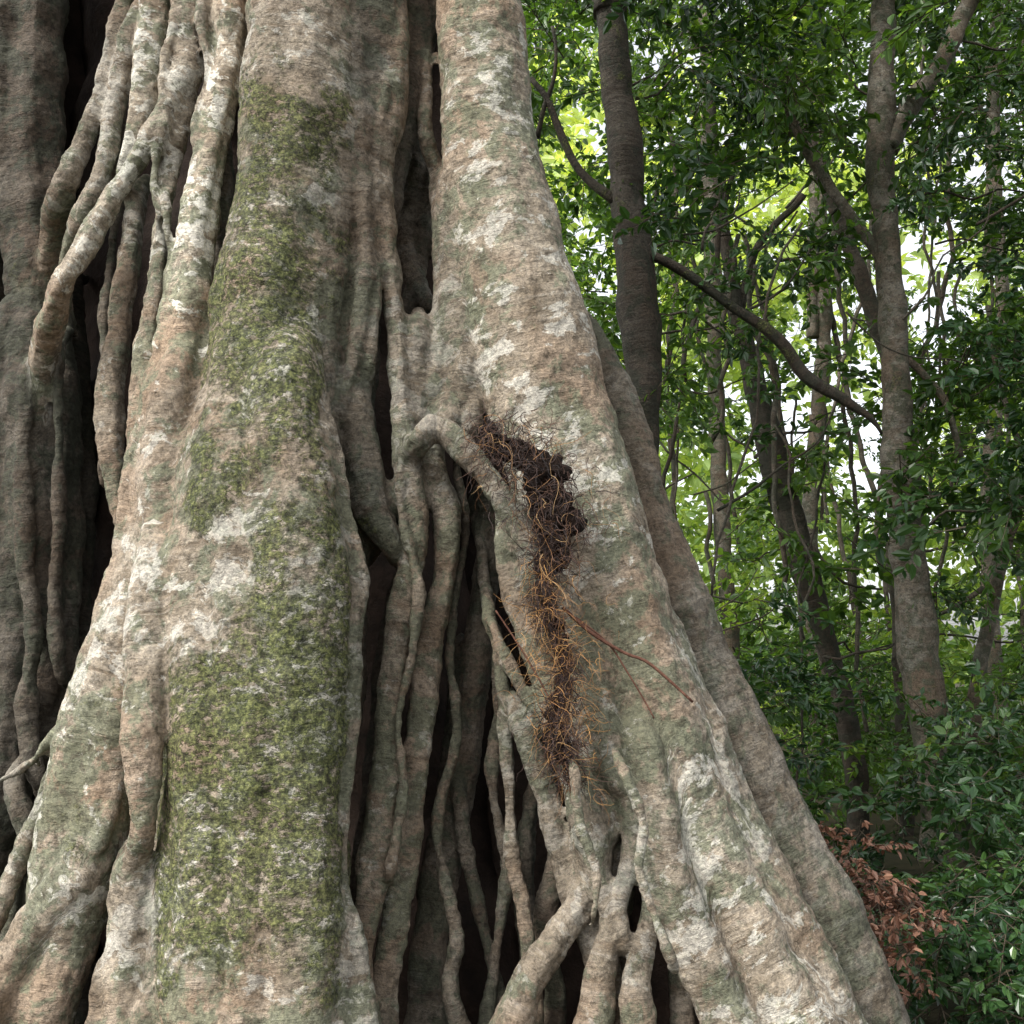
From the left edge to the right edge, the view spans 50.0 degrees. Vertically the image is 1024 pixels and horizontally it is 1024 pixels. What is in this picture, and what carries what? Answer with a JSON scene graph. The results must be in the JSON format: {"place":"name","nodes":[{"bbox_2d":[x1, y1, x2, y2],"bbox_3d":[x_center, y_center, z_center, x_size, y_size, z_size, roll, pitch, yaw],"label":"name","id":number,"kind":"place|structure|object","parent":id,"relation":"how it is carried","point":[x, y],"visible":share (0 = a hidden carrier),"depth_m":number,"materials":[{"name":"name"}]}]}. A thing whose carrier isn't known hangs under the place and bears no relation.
{"place":"outdoors","nodes":[
{"label":"outdoors","id":0,"kind":"place"},
{"bbox_2d":[529,0,1023,669],"label":"sky","id":1,"kind":"structure","parent":0,"point":[914,267],"materials":[{"name":"white"}]},
{"bbox_2d":[769,671,1023,1023],"bbox_3d":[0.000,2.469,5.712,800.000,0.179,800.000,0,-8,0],"label":"ground","id":2,"kind":"structure","parent":0,"point":[892,860],"depth_m":9.19,"materials":[{"name":"brown plant"}]},
{"bbox_2d":[0,0,910,1023],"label":"strangler fig tree","id":3,"kind":"object","parent":2,"relation":"on","point":[290,294],"visible":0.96,"depth_m":3.93,"materials":[{"name":"grey plant"}]},
{"bbox_2d":[454,388,642,824],"bbox_3d":[0.110,0.292,3.659,0.651,1.511,0.521,0,-8,0],"label":"fibrous root debris","id":4,"kind":"object","parent":3,"relation":"attached to","point":[558,520],"visible":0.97,"depth_m":3.64,"materials":[{"name":"brown plant"}]},
{"bbox_2d":[495,606,692,718],"bbox_3d":[0.272,0.499,3.656,0.658,0.372,0.044,0,-8,0],"label":"creeping vine","id":5,"kind":"object","parent":3,"relation":"attached to","point":[595,634],"visible":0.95,"depth_m":3.65,"materials":[{"name":"plant"}]},
{"bbox_2d":[534,0,860,658],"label":"rainforest tree","id":6,"kind":"object","parent":2,"relation":"on","point":[718,475],"visible":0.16,"depth_m":16.18,"materials":[{"name":"brown plant"}]},
{"bbox_2d":[521,0,882,455],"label":"rainforest tree","id":7,"kind":"object","parent":2,"relation":"on","point":[638,316],"visible":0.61,"depth_m":8.59,"materials":[{"name":"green plant"}]},
{"bbox_2d":[571,0,949,836],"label":"rainforest tree","id":8,"kind":"object","parent":2,"relation":"on","point":[865,292],"visible":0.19,"depth_m":11.90,"materials":[{"name":"brown plant"}]},
{"bbox_2d":[522,0,1016,842],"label":"rainforest tree","id":9,"kind":"object","parent":2,"relation":"on","point":[848,728],"visible":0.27,"depth_m":11.03,"materials":[{"name":"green plant"}]},
{"bbox_2d":[524,0,1023,863],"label":"forest foliage","id":10,"kind":"object","parent":2,"relation":"on","point":[822,264],"visible":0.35,"depth_m":10.76,"materials":[{"name":"green plant"}]},
{"bbox_2d":[528,2,1023,743],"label":"distant foliage","id":11,"kind":"object","parent":2,"relation":"on","point":[576,118],"visible":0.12,"depth_m":28.24,"materials":[{"name":"green plant"}]},
{"bbox_2d":[666,8,941,777],"bbox_3d":[4.625,-3.944,17.993,7.357,18.328,4.579,4,-9,-27],"label":"rainforest tree","id":12,"kind":"object","parent":2,"relation":"on","point":[819,331],"visible":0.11,"depth_m":17.48,"materials":[{"name":"brown plant"}]},
{"bbox_2d":[592,0,1023,915],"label":"overhanging leaf branches","id":13,"kind":"object","parent":2,"relation":"on","point":[668,208],"visible":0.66,"depth_m":8.56,"materials":[{"name":"green plant"}]},
{"bbox_2d":[632,1,1023,786],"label":"liana and sapling stems","id":14,"kind":"object","parent":2,"relation":"on","point":[776,409],"visible":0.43,"depth_m":10.90,"materials":[{"name":"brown plant"}]},
{"bbox_2d":[647,0,1023,863],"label":"rainforest tree","id":15,"kind":"object","parent":2,"relation":"on","point":[917,642],"visible":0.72,"depth_m":9.70,"materials":[{"name":"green plant"}]},
{"bbox_2d":[712,589,1023,790],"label":"understory bush","id":16,"kind":"object","parent":2,"relation":"on","point":[759,637],"visible":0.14,"depth_m":15.69,"materials":[{"name":"green plant"}]},
{"bbox_2d":[737,641,1023,851],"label":"understory bush","id":17,"kind":"object","parent":2,"relation":"on","point":[907,739],"visible":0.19,"depth_m":10.81,"materials":[{"name":"green plant"}]},
{"bbox_2d":[818,820,967,1004],"bbox_3d":[1.503,1.649,4.566,0.843,0.754,0.628,5,-9,-31],"label":"dead leaf branch","id":18,"kind":"object","parent":2,"relation":"on","point":[889,899],"visible":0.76,"depth_m":4.54,"materials":[{"name":"brown plant"}]},
{"bbox_2d":[797,687,1023,909],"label":"understory bush","id":19,"kind":"object","parent":2,"relation":"on","point":[954,795],"visible":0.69,"depth_m":6.96,"materials":[{"name":"green plant"}]},
{"bbox_2d":[856,0,1015,799],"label":"rainforest tree","id":20,"kind":"object","parent":2,"relation":"on","point":[995,654],"visible":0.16,"depth_m":14.47,"materials":[{"name":"brown plant"}]},
{"bbox_2d":[857,817,1023,1023],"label":"understory bush","id":21,"kind":"object","parent":2,"relation":"on","point":[996,967],"visible":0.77,"depth_m":4.96,"materials":[{"name":"green plant"}]},
{"bbox_2d":[866,310,1023,849],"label":"rainforest tree","id":22,"kind":"object","parent":2,"relation":"on","point":[983,647],"visible":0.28,"depth_m":10.40,"materials":[{"name":"green plant"}]}
]}

